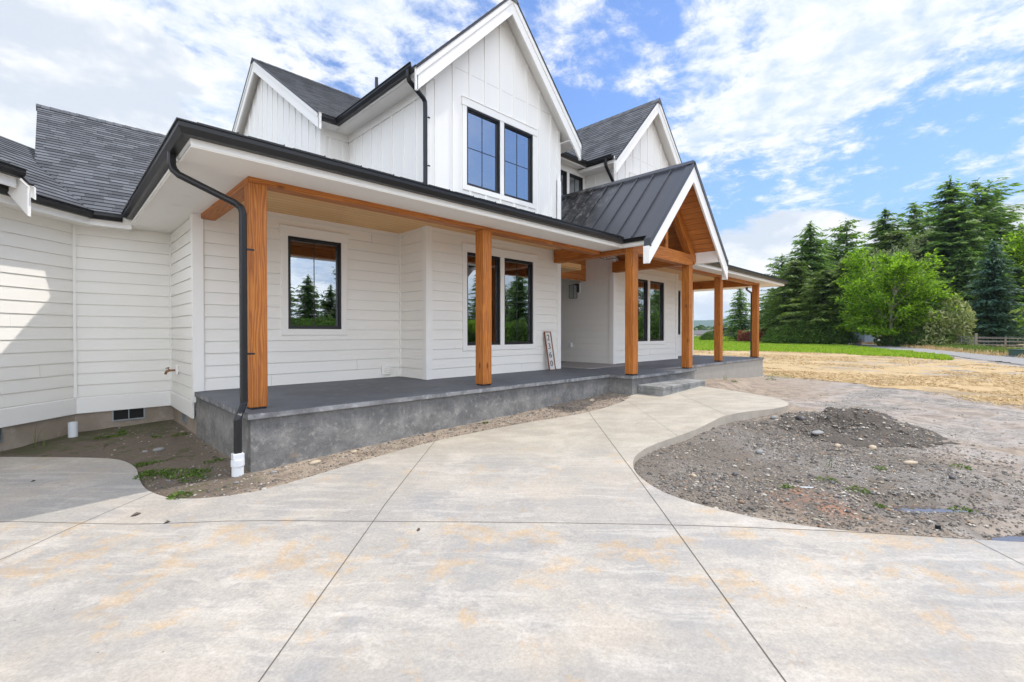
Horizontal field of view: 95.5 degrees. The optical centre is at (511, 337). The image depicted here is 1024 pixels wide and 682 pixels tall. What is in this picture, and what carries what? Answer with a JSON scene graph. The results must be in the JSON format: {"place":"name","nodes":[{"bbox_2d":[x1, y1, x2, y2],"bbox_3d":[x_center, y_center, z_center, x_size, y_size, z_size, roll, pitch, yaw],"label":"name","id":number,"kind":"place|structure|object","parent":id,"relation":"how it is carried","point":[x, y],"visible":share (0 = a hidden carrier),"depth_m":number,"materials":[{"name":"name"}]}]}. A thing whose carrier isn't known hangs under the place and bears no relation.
{"place":"outdoors","nodes":[
{"label":"outdoors","id":0,"kind":"place"},
{"bbox_2d":[0,386,1023,681],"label":"driveway","id":1,"kind":"structure","parent":0,"point":[572,548],"depth_m":2.69,"materials":[{"name":"grey concrete"}]},
{"bbox_2d":[0,339,1023,539],"bbox_3d":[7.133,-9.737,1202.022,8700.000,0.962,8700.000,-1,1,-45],"label":"ground","id":2,"kind":"structure","parent":0,"point":[945,406],"depth_m":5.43,"materials":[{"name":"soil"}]},
{"bbox_2d":[68,421,77,437],"bbox_3d":[-6.476,1.407,6.858,0.110,0.315,0.110,-1,1,-45],"label":"drain pipe","id":3,"kind":"object","parent":2,"relation":"on","point":[72,429],"visible":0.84,"depth_m":6.82,"materials":[{"name":"plastic"}]},
{"bbox_2d":[93,434,111,438],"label":"weed","id":4,"kind":"object","parent":2,"relation":"on","point":[102,437],"visible":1,"depth_m":6.70,"materials":[{"name":"green plant"}]},
{"bbox_2d":[132,469,170,480],"bbox_3d":[-3.702,1.393,4.786,0.338,0.089,0.334,-1,1,-45],"label":"weed","id":5,"kind":"object","parent":2,"relation":"on","point":[152,473],"visible":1,"depth_m":4.77,"materials":[{"name":"green plant"}]},
{"bbox_2d":[153,447,164,451],"bbox_3d":[-4.490,1.425,5.911,0.129,0.052,0.083,-1,1,-45],"label":"stone","id":6,"kind":"object","parent":2,"relation":"on","point":[158,449],"visible":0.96,"depth_m":5.89,"materials":[{"name":"grey stone"}]},
{"bbox_2d":[109,423,225,478],"bbox_3d":[-4.568,1.413,6.067,0.969,0.090,3.724,-1,1,-45],"label":"moss and clover","id":7,"kind":"object","parent":2,"relation":"on","point":[120,432],"visible":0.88,"depth_m":5.00,"materials":[{"name":"green plant"}]},
{"bbox_2d":[166,490,193,499],"bbox_3d":[-2.980,1.405,4.166,0.210,0.054,0.215,-1,1,-45],"label":"weed","id":8,"kind":"object","parent":2,"relation":"on","point":[179,492],"visible":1,"depth_m":4.17,"materials":[{"name":"green plant"}]},
{"bbox_2d":[177,473,208,482],"bbox_3d":[-3.199,1.392,4.658,0.261,0.075,0.279,-1,1,-45],"label":"weed","id":9,"kind":"object","parent":2,"relation":"on","point":[192,475],"visible":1,"depth_m":4.67,"materials":[{"name":"green plant"}]},
{"bbox_2d":[309,460,320,464],"bbox_3d":[-2.168,1.381,5.125,0.073,0.053,0.141,0,1,34],"label":"stone","id":10,"kind":"object","parent":2,"relation":"on","point":[313,462],"visible":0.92,"depth_m":5.09,"materials":[{"name":"beige stone"}]},
{"bbox_2d":[0,0,787,472],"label":"farmhouse","id":11,"kind":"object","parent":2,"relation":"on","point":[446,226],"visible":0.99,"depth_m":8.14,"materials":[{"name":"white wood"}]},
{"bbox_2d":[164,366,177,374],"bbox_3d":[-5.473,0.529,7.461,0.177,0.140,0.100,-1,1,-45],"label":"garden tap","id":12,"kind":"object","parent":11,"relation":"attached to","point":[175,370],"visible":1,"depth_m":7.47,"materials":[{"name":"gold metal"}]},
{"bbox_2d":[231,452,244,476],"bbox_3d":[-2.797,1.343,4.742,0.124,0.326,0.124,-1,1,-45],"label":"drain adapter","id":13,"kind":"object","parent":11,"relation":"attached to","point":[237,464],"visible":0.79,"depth_m":4.70,"materials":[{"name":"plastic"}]},
{"bbox_2d":[288,236,340,328],"bbox_3d":[-3.378,-0.893,7.892,0.930,1.545,0.212,-1,1,-45],"label":"window","id":14,"kind":"structure","parent":11,"relation":"in","point":[290,238],"depth_m":7.94,"materials":[{"name":"black metal"}]},
{"bbox_2d":[382,365,390,374],"bbox_3d":[-2.355,0.612,8.735,0.190,0.180,0.036,-1,1,-45],"label":"wall vent","id":15,"kind":"object","parent":11,"relation":"attached to","point":[386,369],"depth_m":8.72,"materials":[{"name":"white plastic"}]},
{"bbox_2d":[467,252,499,345],"bbox_3d":[-0.635,-0.747,9.339,0.925,1.843,0.212,-1,1,-45],"label":"window","id":16,"kind":"structure","parent":11,"relation":"in","point":[496,260],"depth_m":9.56,"materials":[{"name":"black glass"}]},
{"bbox_2d":[467,107,499,193],"bbox_3d":[-0.633,-3.687,9.313,0.920,1.543,0.212,-1,1,-45],"label":"window","id":17,"kind":"structure","parent":11,"relation":"in","point":[496,123],"depth_m":9.53,"materials":[{"name":"black glass"}]},
{"bbox_2d":[504,123,532,202],"bbox_3d":[0.068,-3.694,10.006,0.921,1.543,0.212,-1,1,-45],"label":"window","id":18,"kind":"structure","parent":11,"relation":"in","point":[528,137],"depth_m":10.23,"materials":[{"name":"black glass"}]},
{"bbox_2d":[505,258,532,344],"bbox_3d":[0.069,-0.754,10.035,0.925,1.843,0.212,-1,1,-45],"label":"window","id":19,"kind":"structure","parent":11,"relation":"in","point":[528,265],"depth_m":10.26,"materials":[{"name":"black glass"}]},
{"bbox_2d":[544,331,555,369],"bbox_3d":[0.855,0.302,10.494,0.216,0.872,0.189,-1,1,-45],"label":"address sign","id":20,"kind":"object","parent":11,"relation":"on","point":[549,350],"visible":1,"depth_m":10.49,"materials":[{"name":"white wood"}]},
{"bbox_2d":[561,170,566,195],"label":"window","id":21,"kind":"structure","parent":11,"relation":"in","point":[563,174],"depth_m":12.57,"materials":[{"name":"black glass"}]},
{"bbox_2d":[569,283,579,298],"bbox_3d":[1.781,-1.336,13.234,0.316,0.460,0.180,-1,1,-45],"label":"wall lantern","id":22,"kind":"object","parent":11,"relation":"attached to","point":[574,290],"depth_m":13.16,"materials":[{"name":"plastic"}]},
{"bbox_2d":[569,173,582,192],"bbox_3d":[1.741,-3.953,12.891,0.610,1.040,0.087,-1,1,-45],"label":"window","id":23,"kind":"structure","parent":11,"relation":"in","point":[575,182],"depth_m":12.90,"materials":[{"name":"black glass"}]},
{"bbox_2d":[561,361,624,368],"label":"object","id":24,"kind":"object","parent":11,"relation":"on","point":[580,365],"visible":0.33,"depth_m":11.81,"materials":[{"name":"grey concrete"}]},
{"bbox_2d":[638,279,647,340],"bbox_3d":[3.673,-0.787,13.508,0.885,1.803,0.087,-1,1,-45],"label":"window","id":25,"kind":"structure","parent":11,"relation":"in","point":[642,284],"depth_m":13.70,"materials":[{"name":"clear glass"}]},
{"bbox_2d":[650,281,663,340],"bbox_3d":[4.381,-0.794,14.208,0.885,1.803,0.087,-1,1,-45],"label":"window","id":26,"kind":"structure","parent":11,"relation":"in","point":[656,288],"depth_m":14.29,"materials":[{"name":"black glass"}]},
{"bbox_2d":[678,291,679,334],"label":"window","id":27,"kind":"structure","parent":11,"relation":"in","point":[678,291],"depth_m":16.89,"materials":[{"name":"black glass"}]},
{"bbox_2d":[694,330,710,335],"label":"house","id":28,"kind":"structure","parent":2,"relation":"on","point":[698,332],"depth_m":137.84,"materials":[{"name":"white"}]},
{"bbox_2d":[694,335,736,339],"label":"field edge grass","id":29,"kind":"structure","parent":2,"relation":"on","point":[699,337],"depth_m":107.92,"materials":[{"name":"green plant"}]},
{"bbox_2d":[694,324,743,329],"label":"distant forest","id":30,"kind":"object","parent":2,"relation":"on","point":[701,327],"visible":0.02,"depth_m":247.75,"materials":[{"name":"green plant"}]},
{"bbox_2d":[712,326,742,337],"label":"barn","id":31,"kind":"structure","parent":2,"relation":"on","point":[725,328],"depth_m":109.69,"materials":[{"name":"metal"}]},
{"bbox_2d":[723,289,749,340],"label":"spruce tree","id":32,"kind":"object","parent":2,"relation":"on","point":[740,317],"visible":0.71,"depth_m":83.57,"materials":[{"name":"green plant"}]},
{"bbox_2d":[755,449,763,453],"bbox_3d":[2.860,1.320,5.371,0.112,0.059,0.082,-1,1,-45],"label":"stone","id":33,"kind":"object","parent":2,"relation":"on","point":[759,451],"visible":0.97,"depth_m":5.34,"materials":[{"name":"grey stone"}]},
{"bbox_2d":[743,253,788,325],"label":"fir tree","id":34,"kind":"object","parent":2,"relation":"on","point":[776,264],"visible":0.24,"depth_m":78.14,"materials":[{"name":"green plant"}]},
{"bbox_2d":[759,288,783,322],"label":"fir tree","id":35,"kind":"object","parent":2,"relation":"on","point":[767,301],"visible":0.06,"depth_m":83.96,"materials":[{"name":"green plant"}]},
{"bbox_2d":[743,259,814,332],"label":"fir tree","id":36,"kind":"object","parent":2,"relation":"on","point":[795,283],"visible":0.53,"depth_m":69.39,"materials":[{"name":"green plant"}]},
{"bbox_2d":[766,372,794,377],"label":"weeds","id":37,"kind":"object","parent":2,"relation":"on","point":[778,374],"visible":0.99,"depth_m":15.43,"materials":[{"name":"beige plant"}]},
{"bbox_2d":[779,483,793,487],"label":"weed","id":38,"kind":"object","parent":2,"relation":"on","point":[785,486],"visible":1,"depth_m":4.25,"materials":[{"name":"green plant"}]},
{"bbox_2d":[775,266,851,332],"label":"fir tree","id":39,"kind":"object","parent":2,"relation":"on","point":[820,284],"visible":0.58,"depth_m":62.31,"materials":[{"name":"green plant"}]},
{"bbox_2d":[791,319,840,343],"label":"bush","id":40,"kind":"object","parent":2,"relation":"on","point":[813,334],"visible":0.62,"depth_m":61.09,"materials":[{"name":"green plant"}]},
{"bbox_2d":[816,475,838,482],"bbox_3d":[3.069,1.372,4.521,0.183,0.053,0.201,-1,1,-45],"label":"weed","id":41,"kind":"object","parent":2,"relation":"on","point":[819,477],"visible":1,"depth_m":4.53,"materials":[{"name":"green plant"}]},
{"bbox_2d":[807,315,858,344],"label":"bush","id":42,"kind":"object","parent":2,"relation":"on","point":[843,337],"visible":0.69,"depth_m":59.50,"materials":[{"name":"green plant"}]},
{"bbox_2d":[813,252,875,344],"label":"fir tree","id":43,"kind":"object","parent":2,"relation":"on","point":[839,273],"visible":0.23,"depth_m":59.76,"materials":[{"name":"green plant"}]},
{"bbox_2d":[819,219,875,271],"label":"fir tree","id":44,"kind":"object","parent":2,"relation":"on","point":[842,238],"visible":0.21,"depth_m":79.75,"materials":[{"name":"green plant"}]},
{"bbox_2d":[844,485,871,494],"bbox_3d":[3.109,1.363,4.183,0.205,0.055,0.199,-1,1,-45],"label":"weed","id":45,"kind":"object","parent":2,"relation":"on","point":[852,488],"visible":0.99,"depth_m":4.18,"materials":[{"name":"green plant"}]},
{"bbox_2d":[850,332,879,342],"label":"garden shed","id":46,"kind":"structure","parent":2,"relation":"on","point":[867,338],"depth_m":69.61,"materials":[{"name":"metal"}]},
{"bbox_2d":[777,407,959,448],"bbox_3d":[4.869,1.213,6.679,2.300,0.422,1.800,0,1,5],"label":"gravel pile","id":47,"kind":"object","parent":2,"relation":"on","point":[871,417],"visible":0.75,"depth_m":6.32,"materials":[{"name":"grey gravel"}]},
{"bbox_2d":[811,430,823,434],"bbox_3d":[4.104,1.281,6.248,0.219,0.056,0.122,0,1,-22],"label":"stone","id":48,"kind":"object","parent":47,"relation":"on","point":[817,432],"visible":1,"depth_m":6.21,"materials":[{"name":"grey stone"}]},
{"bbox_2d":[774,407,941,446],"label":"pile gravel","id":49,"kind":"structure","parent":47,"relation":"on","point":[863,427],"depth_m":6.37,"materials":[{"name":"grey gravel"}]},
{"bbox_2d":[796,415,806,420],"bbox_3d":[4.214,1.177,6.777,0.119,0.076,0.216,0,1,11],"label":"stone","id":50,"kind":"object","parent":49,"relation":"on","point":[799,417],"visible":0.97,"depth_m":6.72,"materials":[{"name":"grey stone"}]},
{"bbox_2d":[868,445,876,449],"bbox_3d":[4.491,1.370,5.784,0.124,0.065,0.090,-1,1,-45],"label":"stone","id":51,"kind":"object","parent":2,"relation":"on","point":[873,447],"visible":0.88,"depth_m":5.75,"materials":[{"name":"beige stone"}]},
{"bbox_2d":[872,465,886,469],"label":"weed","id":52,"kind":"object","parent":2,"relation":"on","point":[881,467],"visible":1,"depth_m":4.89,"materials":[{"name":"green plant"}]},
{"bbox_2d":[874,502,888,507],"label":"weed","id":53,"kind":"object","parent":2,"relation":"on","point":[880,505],"visible":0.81,"depth_m":3.96,"materials":[{"name":"green plant"}]},
{"bbox_2d":[829,246,963,346],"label":"maple tree","id":54,"kind":"object","parent":2,"relation":"on","point":[896,286],"visible":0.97,"depth_m":51.08,"materials":[{"name":"green plant"}]},
{"bbox_2d":[903,460,917,464],"bbox_3d":[4.408,1.387,5.151,0.167,0.053,0.089,0,1,-10],"label":"stone","id":55,"kind":"object","parent":2,"relation":"on","point":[910,462],"visible":0.94,"depth_m":5.12,"materials":[{"name":"beige stone"}]},
{"bbox_2d":[891,202,946,263],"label":"fir tree","id":56,"kind":"object","parent":2,"relation":"on","point":[913,226],"visible":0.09,"depth_m":91.57,"materials":[{"name":"green plant"}]},
{"bbox_2d":[882,505,980,512],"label":"puddle","id":57,"kind":"object","parent":2,"relation":"on","point":[929,508],"visible":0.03,"depth_m":3.95,"materials":[{"name":"grey liquid"}]},
{"bbox_2d":[949,463,972,469],"bbox_3d":[4.796,1.374,4.974,0.218,0.053,0.197,-1,1,-45],"label":"weed","id":58,"kind":"object","parent":2,"relation":"on","point":[967,467],"visible":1,"depth_m":4.96,"materials":[{"name":"green plant"}]},
{"bbox_2d":[900,175,1023,304],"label":"fir tree","id":59,"kind":"object","parent":2,"relation":"on","point":[950,194],"visible":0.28,"depth_m":78.69,"materials":[{"name":"green plant"}]},
{"bbox_2d":[913,226,1010,320],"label":"fir tree","id":60,"kind":"object","parent":2,"relation":"on","point":[921,244],"visible":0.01,"depth_m":82.16,"materials":[{"name":"green plant"}]},
{"bbox_2d":[947,505,979,512],"bbox_3d":[3.623,1.381,3.739,0.184,0.055,0.195,-1,1,-45],"label":"weed","id":61,"kind":"object","parent":2,"relation":"on","point":[963,508],"visible":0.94,"depth_m":3.74,"materials":[{"name":"green plant"}]},
{"bbox_2d":[916,197,1022,303],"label":"fir tree","id":62,"kind":"object","parent":2,"relation":"on","point":[978,237],"visible":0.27,"depth_m":76.61,"materials":[{"name":"green plant"}]},
{"bbox_2d":[936,245,1018,340],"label":"fir tree","id":63,"kind":"object","parent":2,"relation":"on","point":[961,278],"visible":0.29,"depth_m":73.40,"materials":[{"name":"green plant"}]},
{"bbox_2d":[934,177,1023,315],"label":"fir tree","id":64,"kind":"object","parent":2,"relation":"on","point":[986,198],"visible":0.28,"depth_m":79.03,"materials":[{"name":"green plant"}]},
{"bbox_2d":[959,238,1023,346],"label":"spruce tree","id":65,"kind":"object","parent":2,"relation":"on","point":[991,302],"visible":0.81,"depth_m":53.32,"materials":[{"name":"green plant"}]},
{"bbox_2d":[980,195,1023,252],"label":"fir tree","id":66,"kind":"object","parent":2,"relation":"on","point":[1001,233],"visible":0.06,"depth_m":84.27,"materials":[{"name":"green plant"}]},
{"bbox_2d":[988,222,1023,323],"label":"fir tree","id":67,"kind":"object","parent":2,"relation":"on","point":[1018,273],"visible":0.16,"depth_m":77.14,"materials":[{"name":"green plant"}]},
{"bbox_2d":[992,534,1023,541],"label":"puddle","id":68,"kind":"object","parent":2,"relation":"on","point":[1018,538],"depth_m":3.37,"materials":[{"name":"grey liquid"}]},
{"bbox_2d":[1004,349,1023,357],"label":"utility box","id":69,"kind":"object","parent":2,"relation":"on","point":[1014,352],"visible":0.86,"depth_m":29.24,"materials":[{"name":"green metal"}]},
{"bbox_2d":[0,0,1023,319],"label":"sky","id":70,"kind":"structure","parent":0,"point":[790,114],"materials":[{"name":"blue"}]},
{"bbox_2d":[694,319,748,326],"bbox_3d":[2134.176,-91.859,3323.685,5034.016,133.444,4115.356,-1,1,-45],"label":"hills","id":71,"kind":"structure","parent":0,"point":[707,323],"depth_m":2532.60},
{"bbox_2d":[694,350,1023,408],"bbox_3d":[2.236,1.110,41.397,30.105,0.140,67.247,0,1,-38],"label":"straw field","id":72,"kind":"structure","parent":0,"point":[892,369],"depth_m":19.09,"materials":[{"name":"beige plant"}]},
{"bbox_2d":[835,343,1023,364],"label":"gravel road","id":73,"kind":"structure","parent":0,"point":[1016,360],"depth_m":32.80,"materials":[{"name":"grey gravel"}]},
{"bbox_2d":[862,341,1023,357],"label":"roadside ground","id":74,"kind":"structure","parent":0,"point":[997,345],"depth_m":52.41,"materials":[{"name":"plant"}]},
{"bbox_2d":[824,253,839,294],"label":"fir tree","id":75,"kind":"object","parent":74,"relation":"on","point":[831,260],"visible":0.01,"depth_m":81.25,"materials":[{"name":"green plant"}]},
{"bbox_2d":[821,237,845,264],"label":"fir tree","id":76,"kind":"object","parent":74,"relation":"on","point":[829,244],"visible":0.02,"depth_m":84.64,"materials":[{"name":"green plant"}]},
{"bbox_2d":[864,250,878,270],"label":"fir tree","id":77,"kind":"object","parent":74,"relation":"on","point":[870,252],"visible":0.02,"depth_m":83.92,"materials":[{"name":"green plant"}]},
{"bbox_2d":[854,207,927,269],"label":"fir tree","id":78,"kind":"object","parent":74,"relation":"on","point":[885,227],"visible":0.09,"depth_m":87.25,"materials":[{"name":"green plant"}]},
{"bbox_2d":[869,223,933,274],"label":"fir tree","id":79,"kind":"object","parent":74,"relation":"on","point":[910,249],"visible":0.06,"depth_m":65.05,"materials":[{"name":"green plant"}]},
{"bbox_2d":[867,230,938,322],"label":"fir tree","id":80,"kind":"object","parent":74,"relation":"on","point":[896,236],"visible":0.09,"depth_m":83.51,"materials":[{"name":"green plant"}]},
{"bbox_2d":[870,301,957,346],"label":"bush","id":81,"kind":"object","parent":74,"relation":"on","point":[884,340],"visible":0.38,"depth_m":50.73,"materials":[{"name":"green plant"}]},
{"bbox_2d":[911,328,938,345],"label":"bush","id":82,"kind":"object","parent":74,"relation":"on","point":[919,335],"visible":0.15,"depth_m":50.39,"materials":[{"name":"green plant"}]},
{"bbox_2d":[901,292,978,345],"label":"bush","id":83,"kind":"object","parent":74,"relation":"on","point":[962,326],"visible":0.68,"depth_m":48.76,"materials":[{"name":"green plant"}]},
{"bbox_2d":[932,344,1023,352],"bbox_3d":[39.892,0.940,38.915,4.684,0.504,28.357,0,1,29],"label":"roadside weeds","id":84,"kind":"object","parent":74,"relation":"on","point":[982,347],"visible":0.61,"depth_m":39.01,"materials":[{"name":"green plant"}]},
{"bbox_2d":[974,333,1023,347],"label":"rail fence","id":85,"kind":"object","parent":74,"relation":"on","point":[1005,338],"visible":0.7,"depth_m":45.70,"materials":[{"name":"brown wood"}]},
{"bbox_2d":[986,322,1023,343],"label":"bush","id":86,"kind":"object","parent":74,"relation":"on","point":[1016,335],"visible":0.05,"depth_m":64.67,"materials":[{"name":"green plant"}]},
{"bbox_2d":[1001,220,1023,327],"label":"maple tree","id":87,"kind":"object","parent":74,"relation":"on","point":[1016,247],"visible":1,"depth_m":48.54,"materials":[{"name":"green plant"}]},
{"bbox_2d":[1008,308,1023,313],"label":"fir tree","id":88,"kind":"object","parent":74,"relation":"on","point":[1017,310],"visible":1,"depth_m":38.64,"materials":[{"name":"green plant"}]},
{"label":"lawn","id":89,"kind":"structure","parent":0,"visible":0},
{"bbox_2d":[699,330,713,339],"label":"bush","id":90,"kind":"object","parent":89,"relation":"on","point":[708,335],"visible":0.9,"depth_m":94.56,"materials":[{"name":"green plant"}]},
{"bbox_2d":[737,330,765,340],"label":"hedge","id":91,"kind":"object","parent":89,"relation":"on","point":[741,335],"visible":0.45,"depth_m":79.17,"materials":[{"name":"red plant"}]},
{"bbox_2d":[759,314,778,339],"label":"bush","id":92,"kind":"object","parent":89,"relation":"on","point":[764,321],"visible":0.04,"depth_m":80.06,"materials":[{"name":"green plant"}]},
{"bbox_2d":[759,326,789,343],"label":"bush","id":93,"kind":"object","parent":89,"relation":"on","point":[773,331],"visible":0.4,"depth_m":65.92,"materials":[{"name":"green plant"}]},
{"bbox_2d":[771,323,813,343],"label":"bush","id":94,"kind":"object","parent":89,"relation":"on","point":[786,335],"visible":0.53,"depth_m":63.34,"materials":[{"name":"green plant"}]},
{"bbox_2d":[761,221,838,324],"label":"fir tree","id":95,"kind":"object","parent":89,"relation":"on","point":[815,262],"visible":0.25,"depth_m":73.25,"materials":[{"name":"green plant"}]},
{"bbox_2d":[694,339,953,359],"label":"field grass","id":96,"kind":"structure","parent":89,"relation":"on","point":[728,345],"depth_m":40.85,"materials":[{"name":"green plant"}]}
]}

